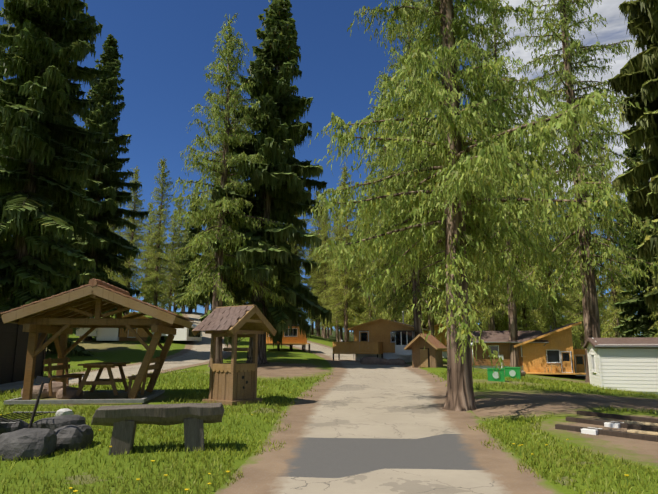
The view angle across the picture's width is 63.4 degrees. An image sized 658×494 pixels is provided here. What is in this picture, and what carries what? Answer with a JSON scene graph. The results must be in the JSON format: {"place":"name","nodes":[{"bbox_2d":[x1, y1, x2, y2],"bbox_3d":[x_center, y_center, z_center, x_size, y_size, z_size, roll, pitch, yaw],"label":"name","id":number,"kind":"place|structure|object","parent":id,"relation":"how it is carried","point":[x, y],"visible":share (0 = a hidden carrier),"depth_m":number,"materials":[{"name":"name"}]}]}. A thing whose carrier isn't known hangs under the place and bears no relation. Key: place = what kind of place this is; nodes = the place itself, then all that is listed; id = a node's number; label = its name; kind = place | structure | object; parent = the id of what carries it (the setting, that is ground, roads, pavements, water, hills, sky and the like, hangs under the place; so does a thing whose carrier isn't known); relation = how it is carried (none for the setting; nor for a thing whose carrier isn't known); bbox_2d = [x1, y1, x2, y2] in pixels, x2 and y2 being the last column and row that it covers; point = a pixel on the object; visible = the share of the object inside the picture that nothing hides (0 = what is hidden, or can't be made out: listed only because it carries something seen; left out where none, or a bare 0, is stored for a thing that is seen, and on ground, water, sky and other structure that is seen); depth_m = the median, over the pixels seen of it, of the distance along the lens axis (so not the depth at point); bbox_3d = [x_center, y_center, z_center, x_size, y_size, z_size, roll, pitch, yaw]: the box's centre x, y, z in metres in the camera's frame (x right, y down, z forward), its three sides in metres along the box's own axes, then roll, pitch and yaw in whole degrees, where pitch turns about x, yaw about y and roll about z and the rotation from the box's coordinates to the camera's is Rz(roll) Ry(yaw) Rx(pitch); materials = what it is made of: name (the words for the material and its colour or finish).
{"place":"outdoors","nodes":[
{"label":"outdoors","id":0,"kind":"place"},
{"bbox_2d":[0,312,231,392],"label":"side lane","id":1,"kind":"structure","parent":0,"point":[192,354],"depth_m":28.40,"materials":[{"name":"concrete"}]},
{"bbox_2d":[0,0,650,335],"label":"sky","id":2,"kind":"structure","parent":0,"point":[166,46],"materials":[{"name":"blue"}]},
{"bbox_2d":[0,312,657,493],"bbox_3d":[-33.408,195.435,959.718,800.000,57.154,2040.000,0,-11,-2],"label":"grass","id":3,"kind":"structure","parent":0,"point":[559,406],"depth_m":10.74,"materials":[{"name":"green plant"}]},
{"bbox_2d":[0,43,7,271],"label":"tree","id":4,"kind":"object","parent":3,"relation":"on","point":[1,76],"visible":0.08,"depth_m":46.37,"materials":[{"name":"green plant"}]},
{"bbox_2d":[0,311,47,383],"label":"shed","id":5,"kind":"structure","parent":3,"relation":"on","point":[13,344],"depth_m":17.76,"materials":[{"name":"brown wood"}]},
{"bbox_2d":[0,412,93,460],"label":"fire ring","id":6,"kind":"object","parent":3,"relation":"on","point":[40,437],"visible":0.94,"depth_m":7.43,"materials":[{"name":"grey stone"}]},
{"bbox_2d":[28,376,50,427],"bbox_3d":[-4.096,2.350,7.399,0.217,1.088,0.245,-4,-11,19],"label":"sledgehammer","id":7,"kind":"object","parent":6,"relation":"on","point":[41,380],"visible":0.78,"depth_m":7.51,"materials":[{"name":"metal"}]},
{"bbox_2d":[0,0,115,356],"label":"spruce tree","id":8,"kind":"object","parent":3,"relation":"on","point":[45,162],"visible":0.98,"depth_m":30.04,"materials":[{"name":"green plant"}]},
{"bbox_2d":[55,408,73,415],"bbox_3d":[-5.212,3.287,10.493,0.312,0.211,0.239,0,-11,-2],"label":"white stone","id":9,"kind":"object","parent":3,"relation":"on","point":[63,411],"visible":0.65,"depth_m":10.42,"materials":[{"name":"white stone"}]},
{"bbox_2d":[0,278,193,404],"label":"picnic shelter","id":10,"kind":"object","parent":3,"relation":"on","point":[62,315],"visible":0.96,"depth_m":12.97,"materials":[{"name":"brown wood"}]},
{"bbox_2d":[76,328,119,340],"bbox_3d":[-16.995,6.210,39.890,2.841,1.637,3.597,2,-11,-12],"label":"caravan","id":11,"kind":"object","parent":3,"relation":"on","point":[105,334],"visible":0.52,"depth_m":38.30,"materials":[{"name":"white paint"}]},
{"bbox_2d":[43,357,159,395],"bbox_3d":[-5.814,3.333,13.816,2.449,0.937,1.750,1,-11,-7],"label":"picnic table","id":12,"kind":"object","parent":3,"relation":"on","point":[50,368],"visible":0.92,"depth_m":13.33,"materials":[{"name":"brown wood"}]},
{"bbox_2d":[58,34,149,340],"bbox_3d":[-17.805,-5.165,41.824,7.334,25.020,8.106,0,-11,-2],"label":"spruce tree","id":13,"kind":"object","parent":3,"relation":"on","point":[107,180],"visible":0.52,"depth_m":41.27,"materials":[{"name":"green plant"}]},
{"bbox_2d":[98,224,118,282],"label":"tree","id":14,"kind":"object","parent":3,"relation":"on","point":[107,268],"visible":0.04,"depth_m":84.40,"materials":[{"name":"green plant"}]},
{"bbox_2d":[100,188,132,281],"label":"tree","id":15,"kind":"object","parent":3,"relation":"on","point":[112,274],"visible":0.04,"depth_m":72.13,"materials":[{"name":"green plant"}]},
{"bbox_2d":[105,166,149,314],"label":"tree","id":16,"kind":"object","parent":3,"relation":"on","point":[136,236],"visible":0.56,"depth_m":60.24,"materials":[{"name":"green plant"}]},
{"bbox_2d":[119,227,136,287],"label":"tree","id":17,"kind":"object","parent":3,"relation":"on","point":[128,239],"visible":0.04,"depth_m":91.24,"materials":[{"name":"green plant"}]},
{"bbox_2d":[119,311,148,340],"bbox_3d":[-14.907,5.910,40.507,2.706,2.980,2.311,4,-12,-22],"label":"cabin","id":18,"kind":"object","parent":3,"relation":"on","point":[130,336],"visible":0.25,"depth_m":39.55,"materials":[{"name":"brown wood"}]},
{"bbox_2d":[134,202,161,300],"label":"tree","id":19,"kind":"object","parent":3,"relation":"on","point":[145,251],"visible":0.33,"depth_m":84.48,"materials":[{"name":"green plant"}]},
{"bbox_2d":[90,403,224,454],"bbox_3d":[-2.407,2.603,7.581,1.824,0.678,0.566,3,-11,-14],"label":"stone bench","id":20,"kind":"object","parent":3,"relation":"on","point":[123,420],"visible":0.85,"depth_m":7.42,"materials":[{"name":"grey stone"}]},
{"bbox_2d":[150,236,165,306],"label":"tree","id":21,"kind":"object","parent":3,"relation":"on","point":[163,274],"visible":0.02,"depth_m":93.11,"materials":[{"name":"green plant"}]},
{"bbox_2d":[136,156,184,318],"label":"tree","id":22,"kind":"object","parent":3,"relation":"on","point":[154,285],"visible":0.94,"depth_m":50.01,"materials":[{"name":"green plant"}]},
{"bbox_2d":[157,249,168,309],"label":"tree","id":23,"kind":"object","parent":3,"relation":"on","point":[165,266],"visible":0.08,"depth_m":124.28,"materials":[{"name":"green plant"}]},
{"bbox_2d":[152,209,184,310],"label":"tree","id":24,"kind":"object","parent":3,"relation":"on","point":[169,277],"visible":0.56,"depth_m":74.04,"materials":[{"name":"green plant"}]},
{"bbox_2d":[160,192,188,311],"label":"tree","id":25,"kind":"object","parent":3,"relation":"on","point":[179,207],"visible":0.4,"depth_m":86.29,"materials":[{"name":"green plant"}]},
{"bbox_2d":[152,324,201,340],"bbox_3d":[-11.467,6.430,41.205,2.841,1.637,3.597,-2,-11,13],"label":"caravan","id":26,"kind":"object","parent":3,"relation":"on","point":[184,334],"visible":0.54,"depth_m":39.46,"materials":[{"name":"white paint"}]},
{"bbox_2d":[179,218,188,311],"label":"tree","id":27,"kind":"object","parent":3,"relation":"on","point":[183,235],"visible":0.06,"depth_m":112.30,"materials":[{"name":"green plant"}]},
{"bbox_2d":[174,191,208,312],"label":"conifer tree","id":28,"kind":"object","parent":3,"relation":"on","point":[192,231],"visible":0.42,"depth_m":61.43,"materials":[{"name":"green plant"}]},
{"bbox_2d":[200,179,219,308],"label":"tree","id":29,"kind":"object","parent":3,"relation":"on","point":[215,183],"visible":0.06,"depth_m":72.32,"materials":[{"name":"green plant"}]},
{"bbox_2d":[193,85,249,292],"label":"larch tree","id":30,"kind":"object","parent":3,"relation":"on","point":[219,180],"depth_m":58.12,"materials":[{"name":"green plant"}]},
{"bbox_2d":[163,13,288,366],"bbox_3d":[-4.964,-3.444,27.496,6.174,19.118,7.018,0,-11,-2],"label":"larch tree","id":31,"kind":"object","parent":3,"relation":"on","point":[227,133],"visible":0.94,"depth_m":26.78,"materials":[{"name":"green plant"}]},
{"bbox_2d":[192,305,276,405],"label":"well house","id":32,"kind":"structure","parent":3,"relation":"on","point":[234,381],"depth_m":12.91,"materials":[{"name":"brown wood"}]},
{"bbox_2d":[187,0,331,364],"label":"spruce tree","id":33,"kind":"object","parent":3,"relation":"on","point":[284,196],"visible":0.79,"depth_m":28.23,"materials":[{"name":"green plant"}]},
{"bbox_2d":[21,357,525,398],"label":"red boulders","id":34,"kind":"object","parent":3,"relation":"on","point":[57,390],"visible":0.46,"depth_m":13.62,"materials":[{"name":"stone"}]},
{"bbox_2d":[266,325,309,352],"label":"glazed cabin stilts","id":35,"kind":"object","parent":3,"relation":"on","point":[292,338],"visible":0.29,"depth_m":38.38,"materials":[{"name":"brown wood"}]},
{"bbox_2d":[282,238,299,307],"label":"tree","id":36,"kind":"object","parent":3,"relation":"on","point":[293,244],"visible":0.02,"depth_m":69.59,"materials":[{"name":"green plant"}]},
{"bbox_2d":[287,211,311,324],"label":"tree","id":37,"kind":"object","parent":3,"relation":"on","point":[302,254],"visible":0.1,"depth_m":71.76,"materials":[{"name":"green plant"}]},
{"bbox_2d":[301,231,322,334],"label":"tree","id":38,"kind":"object","parent":3,"relation":"on","point":[312,322],"visible":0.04,"depth_m":69.69,"materials":[{"name":"green plant"}]},
{"bbox_2d":[1,372,628,493],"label":"dandelion flowers","id":39,"kind":"object","parent":3,"relation":"on","point":[75,491],"visible":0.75,"depth_m":6.16,"materials":[{"name":"yellow plant"}]},
{"bbox_2d":[299,189,342,336],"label":"tree","id":40,"kind":"object","parent":3,"relation":"on","point":[311,279],"visible":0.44,"depth_m":66.46,"materials":[{"name":"green plant"}]},
{"bbox_2d":[307,195,334,336],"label":"tree","id":41,"kind":"object","parent":3,"relation":"on","point":[323,240],"visible":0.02,"depth_m":77.14,"materials":[{"name":"green plant"}]},
{"bbox_2d":[307,198,335,338],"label":"tree","id":42,"kind":"object","parent":3,"relation":"on","point":[326,268],"visible":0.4,"depth_m":64.30,"materials":[{"name":"green plant"}]},
{"bbox_2d":[320,267,335,338],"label":"tree","id":43,"kind":"object","parent":3,"relation":"on","point":[328,327],"visible":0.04,"depth_m":74.44,"materials":[{"name":"green plant"}]},
{"bbox_2d":[320,212,350,341],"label":"tree","id":44,"kind":"object","parent":3,"relation":"on","point":[334,283],"visible":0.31,"depth_m":57.98,"materials":[{"name":"green plant"}]},
{"bbox_2d":[320,211,355,341],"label":"tree","id":45,"kind":"object","parent":3,"relation":"on","point":[340,334],"depth_m":69.11,"materials":[{"name":"green plant"}]},
{"bbox_2d":[335,231,352,328],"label":"tree","id":46,"kind":"object","parent":3,"relation":"on","point":[348,300],"depth_m":68.89,"materials":[{"name":"green plant"}]},
{"bbox_2d":[317,164,374,350],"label":"tree","id":47,"kind":"object","parent":3,"relation":"on","point":[345,277],"visible":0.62,"depth_m":45.93,"materials":[{"name":"green plant"}]},
{"bbox_2d":[348,218,365,326],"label":"tree","id":48,"kind":"object","parent":3,"relation":"on","point":[355,286],"visible":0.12,"depth_m":65.92,"materials":[{"name":"green plant"}]},
{"bbox_2d":[350,195,381,323],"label":"tree","id":49,"kind":"object","parent":3,"relation":"on","point":[361,307],"visible":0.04,"depth_m":65.72,"materials":[{"name":"green plant"}]},
{"bbox_2d":[348,171,384,325],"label":"tree","id":50,"kind":"object","parent":3,"relation":"on","point":[370,315],"visible":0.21,"depth_m":55.81,"materials":[{"name":"green plant"}]},
{"bbox_2d":[333,311,429,361],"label":"cabin","id":51,"kind":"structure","parent":3,"relation":"on","point":[384,338],"depth_m":32.06,"materials":[{"name":"brown wood"}]},
{"bbox_2d":[357,67,409,311],"bbox_3d":[4.979,-3.873,47.890,6.803,26.514,6.768,-6,-12,31],"label":"larch tree","id":52,"kind":"object","parent":3,"relation":"on","point":[369,166],"visible":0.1,"depth_m":47.84,"materials":[{"name":"green plant"}]},
{"bbox_2d":[361,127,427,323],"bbox_3d":[5.392,-1.410,44.925,5.744,20.816,5.740,1,-11,-4],"label":"tree","id":53,"kind":"object","parent":3,"relation":"on","point":[388,316],"visible":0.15,"depth_m":44.32,"materials":[{"name":"green plant"}]},
{"bbox_2d":[363,0,473,336],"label":"larch tree","id":54,"kind":"object","parent":3,"relation":"on","point":[415,289],"visible":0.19,"depth_m":32.61,"materials":[{"name":"green plant"}]},
{"bbox_2d":[392,117,446,336],"bbox_3d":[7.793,-2.099,43.323,5.474,22.171,5.462,6,-12,-28],"label":"tree","id":55,"kind":"object","parent":3,"relation":"on","point":[430,325],"visible":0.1,"depth_m":41.79,"materials":[{"name":"green plant"}]},
{"bbox_2d":[401,124,445,328],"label":"larch tree","id":56,"kind":"object","parent":3,"relation":"on","point":[424,325],"depth_m":46.46,"materials":[{"name":"green plant"}]},
{"bbox_2d":[404,333,446,367],"bbox_3d":[4.990,5.321,27.391,1.780,1.708,1.801,-6,-12,27],"label":"hut","id":57,"kind":"object","parent":3,"relation":"on","point":[430,355],"visible":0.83,"depth_m":27.05,"materials":[{"name":"brown wood"}]},
{"bbox_2d":[405,227,445,324],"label":"tree","id":58,"kind":"object","parent":3,"relation":"on","point":[412,320],"depth_m":47.19,"materials":[{"name":"green plant"}]},
{"bbox_2d":[423,324,446,357],"bbox_3d":[9.717,8.065,46.408,4.566,3.697,4.711,-2,-11,13],"label":"log cabin","id":59,"kind":"object","parent":3,"relation":"on","point":[441,336],"visible":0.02,"depth_m":44.66,"materials":[{"name":"brown wood"}]},
{"bbox_2d":[426,205,484,331],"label":"tree","id":60,"kind":"object","parent":3,"relation":"on","point":[477,277],"depth_m":46.21,"materials":[{"name":"green plant"}]},
{"bbox_2d":[468,205,487,330],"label":"tree","id":61,"kind":"object","parent":3,"relation":"on","point":[480,309],"visible":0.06,"depth_m":59.71,"materials":[{"name":"green plant"}]},
{"bbox_2d":[304,0,657,410],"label":"larch tree","id":62,"kind":"object","parent":3,"relation":"on","point":[455,188],"visible":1,"depth_m":12.55,"materials":[{"name":"green plant"}]},
{"bbox_2d":[462,60,528,330],"bbox_3d":[12.034,-3.502,41.488,5.756,25.236,5.770,-2,-11,9],"label":"tree","id":63,"kind":"object","parent":3,"relation":"on","point":[490,306],"visible":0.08,"depth_m":39.77,"materials":[{"name":"green plant"}]},
{"bbox_2d":[487,368,504,381],"bbox_3d":[6.135,4.692,19.552,0.620,0.468,0.530,-3,-11,18],"label":"green bin","id":64,"kind":"object","parent":3,"relation":"on","point":[493,376],"visible":0.9,"depth_m":19.32,"materials":[{"name":"green plastic"}]},
{"bbox_2d":[468,229,526,330],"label":"tree","id":65,"kind":"object","parent":3,"relation":"on","point":[498,326],"visible":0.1,"depth_m":49.48,"materials":[{"name":"green plant"}]},
{"bbox_2d":[470,331,548,370],"bbox_3d":[10.182,5.967,31.199,4.380,3.167,3.678,-2,-11,10],"label":"cabin","id":66,"kind":"object","parent":3,"relation":"on","point":[499,342],"visible":0.33,"depth_m":29.91,"materials":[{"name":"brown wood"}]},
{"bbox_2d":[504,367,520,378],"bbox_3d":[7.506,5.141,21.729,0.620,0.468,0.530,-5,-12,23],"label":"green bin","id":67,"kind":"object","parent":3,"relation":"on","point":[513,372],"visible":0.73,"depth_m":21.50,"materials":[{"name":"green plastic"}]},
{"bbox_2d":[470,0,566,366],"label":"larch tree","id":68,"kind":"object","parent":3,"relation":"on","point":[513,336],"visible":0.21,"depth_m":30.83,"materials":[{"name":"green plant"}]},
{"bbox_2d":[497,127,543,330],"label":"spruce tree","id":69,"kind":"object","parent":3,"relation":"on","point":[520,325],"visible":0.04,"depth_m":61.67,"materials":[{"name":"green plant"}]},
{"bbox_2d":[498,174,548,330],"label":"tree","id":70,"kind":"object","parent":3,"relation":"on","point":[525,310],"visible":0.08,"depth_m":50.22,"materials":[{"name":"green plant"}]},
{"bbox_2d":[518,191,562,331],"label":"tree","id":71,"kind":"object","parent":3,"relation":"on","point":[539,325],"visible":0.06,"depth_m":60.18,"materials":[{"name":"green plant"}]},
{"bbox_2d":[516,127,582,346],"bbox_3d":[18.682,-0.572,45.723,5.720,22.290,5.733,5,-12,-23],"label":"tree","id":72,"kind":"object","parent":3,"relation":"on","point":[554,322],"visible":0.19,"depth_m":44.65,"materials":[{"name":"green plant"}]},
{"bbox_2d":[514,321,585,378],"bbox_3d":[12.527,5.954,30.274,4.110,3.266,3.811,-2,-11,13],"label":"cabin","id":73,"kind":"object","parent":3,"relation":"on","point":[553,353],"visible":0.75,"depth_m":29.21,"materials":[{"name":"brown wood"}]},
{"bbox_2d":[545,365,565,372],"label":"deck table stools","id":74,"kind":"object","parent":73,"relation":"on","point":[551,370],"visible":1,"depth_m":28.69,"materials":[{"name":"brown wood"}]},
{"bbox_2d":[527,193,578,347],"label":"tree","id":75,"kind":"object","parent":3,"relation":"on","point":[555,280],"depth_m":62.84,"materials":[{"name":"green plant"}]},
{"bbox_2d":[553,186,603,348],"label":"tree","id":76,"kind":"object","parent":3,"relation":"on","point":[567,316],"depth_m":58.00,"materials":[{"name":"green plant"}]},
{"bbox_2d":[501,0,657,381],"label":"larch tree","id":77,"kind":"object","parent":3,"relation":"on","point":[592,187],"visible":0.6,"depth_m":27.74,"materials":[{"name":"green plant"}]},
{"bbox_2d":[573,349,585,378],"bbox_3d":[14.122,6.789,30.258,1.366,1.949,2.198,-2,-11,13],"label":"cabin","id":78,"kind":"object","parent":3,"relation":"on","point":[579,361],"visible":0.27,"depth_m":29.47,"materials":[{"name":"orange wood"}]},
{"bbox_2d":[559,207,607,348],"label":"tree","id":79,"kind":"object","parent":3,"relation":"on","point":[578,330],"visible":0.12,"depth_m":50.00,"materials":[{"name":"green plant"}]},
{"bbox_2d":[573,225,613,348],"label":"tree","id":80,"kind":"object","parent":3,"relation":"on","point":[600,317],"visible":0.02,"depth_m":63.84,"materials":[{"name":"green plant"}]},
{"bbox_2d":[555,410,657,441],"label":"timber beam stack","id":81,"kind":"object","parent":3,"relation":"on","point":[638,433],"visible":0.94,"depth_m":9.26,"materials":[{"name":"brown wood"}]},
{"bbox_2d":[578,133,642,337],"bbox_3d":[23.000,0.170,43.638,5.157,20.934,5.169,0,-11,2],"label":"tree","id":82,"kind":"object","parent":3,"relation":"on","point":[614,318],"visible":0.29,"depth_m":42.82,"materials":[{"name":"green plant"}]},
{"bbox_2d":[583,337,657,394],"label":"mobile home","id":83,"kind":"object","parent":3,"relation":"on","point":[623,364],"visible":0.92,"depth_m":20.55,"materials":[{"name":"white"}]},
{"bbox_2d":[601,218,641,337],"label":"tree","id":84,"kind":"object","parent":3,"relation":"on","point":[621,288],"depth_m":61.58,"materials":[{"name":"green plant"}]},
{"bbox_2d":[608,0,657,314],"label":"spruce tree","id":85,"kind":"object","parent":3,"relation":"on","point":[637,77],"visible":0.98,"depth_m":18.84,"materials":[{"name":"green plant"}]},
{"bbox_2d":[614,139,657,337],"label":"conifer tree","id":86,"kind":"object","parent":3,"relation":"on","point":[638,322],"visible":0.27,"depth_m":36.46,"materials":[{"name":"green plant"}]},
{"bbox_2d":[633,213,657,336],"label":"tree","id":87,"kind":"object","parent":3,"relation":"on","point":[653,314],"visible":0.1,"depth_m":33.45,"materials":[{"name":"green plant"}]},
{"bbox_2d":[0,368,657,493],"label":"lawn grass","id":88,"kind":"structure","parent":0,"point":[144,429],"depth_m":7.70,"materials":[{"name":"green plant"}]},
{"bbox_2d":[214,340,563,493],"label":"road","id":89,"kind":"structure","parent":0,"point":[357,427],"depth_m":8.04,"materials":[{"name":"concrete"}]}
]}

